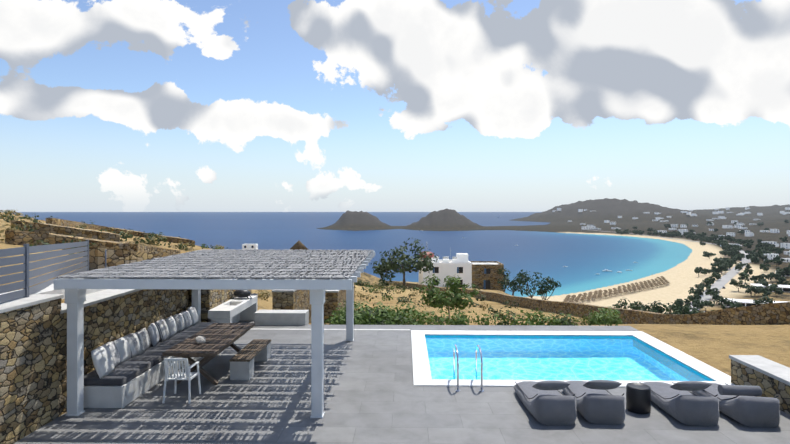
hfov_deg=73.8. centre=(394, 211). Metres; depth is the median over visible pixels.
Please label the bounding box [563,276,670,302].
beach umbrellas
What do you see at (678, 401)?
lounger
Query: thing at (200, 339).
table ornament
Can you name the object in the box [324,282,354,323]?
garden wall
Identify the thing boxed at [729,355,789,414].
wall
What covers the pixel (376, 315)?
shrubs
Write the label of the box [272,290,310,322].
garden wall
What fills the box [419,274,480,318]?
field tree
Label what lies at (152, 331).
striped sofa pillows
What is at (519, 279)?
slope trees
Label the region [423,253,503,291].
white house
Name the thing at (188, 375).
white chair
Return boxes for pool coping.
[411,330,733,386]
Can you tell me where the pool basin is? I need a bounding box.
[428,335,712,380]
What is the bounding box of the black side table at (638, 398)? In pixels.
[626,382,650,413]
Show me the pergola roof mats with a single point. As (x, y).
(225, 263)
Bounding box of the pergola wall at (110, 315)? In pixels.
[60,289,190,414]
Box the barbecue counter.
[208,295,256,322]
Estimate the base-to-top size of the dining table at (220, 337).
0.790 m
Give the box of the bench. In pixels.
[229,339,270,379]
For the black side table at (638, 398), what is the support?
on the terrace floor
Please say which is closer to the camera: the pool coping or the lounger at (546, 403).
the lounger at (546, 403)
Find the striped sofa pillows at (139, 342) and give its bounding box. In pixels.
[124,313,184,357]
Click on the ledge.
(49, 289)
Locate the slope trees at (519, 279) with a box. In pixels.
[497,268,713,314]
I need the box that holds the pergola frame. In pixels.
[54,251,374,417]
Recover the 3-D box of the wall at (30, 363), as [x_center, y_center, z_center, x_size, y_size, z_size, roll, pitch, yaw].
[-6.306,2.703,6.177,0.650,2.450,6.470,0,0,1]
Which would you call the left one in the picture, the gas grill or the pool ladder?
the gas grill
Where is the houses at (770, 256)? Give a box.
[242,204,789,261]
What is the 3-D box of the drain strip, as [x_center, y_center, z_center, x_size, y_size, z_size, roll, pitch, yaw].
[-2.022,3.626,16.196,4.980,0.004,0.120,0,0,1]
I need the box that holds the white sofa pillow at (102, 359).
[91,306,198,377]
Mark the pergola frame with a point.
(75, 294)
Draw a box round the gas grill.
[231,290,257,298]
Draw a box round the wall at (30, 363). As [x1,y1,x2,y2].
[0,294,63,443]
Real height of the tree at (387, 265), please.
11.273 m
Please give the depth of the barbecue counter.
16.10 m
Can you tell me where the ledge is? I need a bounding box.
[0,283,105,298]
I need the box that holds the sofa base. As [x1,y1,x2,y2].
[84,356,194,407]
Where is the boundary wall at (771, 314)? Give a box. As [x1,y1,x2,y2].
[375,281,789,324]
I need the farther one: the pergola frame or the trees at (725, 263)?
the trees at (725, 263)
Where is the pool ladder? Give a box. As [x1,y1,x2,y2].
[453,344,483,391]
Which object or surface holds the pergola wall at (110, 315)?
on the terrace floor
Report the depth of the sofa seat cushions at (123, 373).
10.80 m
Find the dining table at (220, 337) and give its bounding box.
[162,323,254,384]
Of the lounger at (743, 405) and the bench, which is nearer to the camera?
the lounger at (743, 405)
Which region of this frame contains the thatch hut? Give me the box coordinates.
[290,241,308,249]
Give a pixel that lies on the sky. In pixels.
(106, 105)
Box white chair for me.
[162,358,200,403]
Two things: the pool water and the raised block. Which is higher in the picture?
the raised block
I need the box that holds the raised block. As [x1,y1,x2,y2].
[254,310,308,324]
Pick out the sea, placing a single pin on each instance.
(585, 258)
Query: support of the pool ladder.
on the terrace floor
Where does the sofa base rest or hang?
on the terrace floor
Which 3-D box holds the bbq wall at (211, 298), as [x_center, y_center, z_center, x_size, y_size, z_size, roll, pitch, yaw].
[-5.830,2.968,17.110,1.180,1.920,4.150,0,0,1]
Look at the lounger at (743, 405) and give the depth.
8.90 m
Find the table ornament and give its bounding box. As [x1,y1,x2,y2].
[195,336,205,343]
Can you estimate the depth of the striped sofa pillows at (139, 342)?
11.82 m
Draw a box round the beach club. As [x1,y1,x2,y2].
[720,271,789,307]
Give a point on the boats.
(607, 270)
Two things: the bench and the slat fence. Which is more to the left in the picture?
the slat fence
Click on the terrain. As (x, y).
(715, 346)
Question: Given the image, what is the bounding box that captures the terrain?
[0,198,789,375]
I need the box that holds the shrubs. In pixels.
[0,209,624,325]
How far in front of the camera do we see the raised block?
16.79 m
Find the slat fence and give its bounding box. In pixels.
[0,240,88,302]
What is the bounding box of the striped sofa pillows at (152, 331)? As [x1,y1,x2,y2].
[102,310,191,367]
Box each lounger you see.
[514,380,576,425]
[562,380,625,424]
[640,381,718,425]
[692,383,779,427]
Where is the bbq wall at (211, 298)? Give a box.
[191,289,250,321]
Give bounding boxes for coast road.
[595,230,750,310]
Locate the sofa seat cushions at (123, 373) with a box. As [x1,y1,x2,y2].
[84,322,216,385]
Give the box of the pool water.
[425,336,710,380]
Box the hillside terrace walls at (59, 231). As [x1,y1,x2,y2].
[5,218,194,269]
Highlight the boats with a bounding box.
[421,230,637,274]
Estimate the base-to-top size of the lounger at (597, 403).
0.696 m
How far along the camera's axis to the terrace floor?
9.50 m
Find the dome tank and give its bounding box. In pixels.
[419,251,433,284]
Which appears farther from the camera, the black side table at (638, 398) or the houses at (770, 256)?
the houses at (770, 256)
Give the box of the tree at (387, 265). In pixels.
[371,238,438,287]
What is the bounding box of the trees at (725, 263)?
[615,220,789,313]
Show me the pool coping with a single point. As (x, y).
(421, 370)
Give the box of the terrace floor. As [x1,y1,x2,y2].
[13,321,789,443]
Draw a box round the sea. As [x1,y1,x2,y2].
[12,212,691,296]
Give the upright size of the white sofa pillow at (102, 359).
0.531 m
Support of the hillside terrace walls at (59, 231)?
on the terrain
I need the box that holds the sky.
[0,0,789,211]
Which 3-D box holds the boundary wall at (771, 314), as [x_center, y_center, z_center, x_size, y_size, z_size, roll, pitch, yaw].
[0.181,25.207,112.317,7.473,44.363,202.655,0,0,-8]
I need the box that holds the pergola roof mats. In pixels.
[56,249,372,278]
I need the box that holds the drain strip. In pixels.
[250,329,409,329]

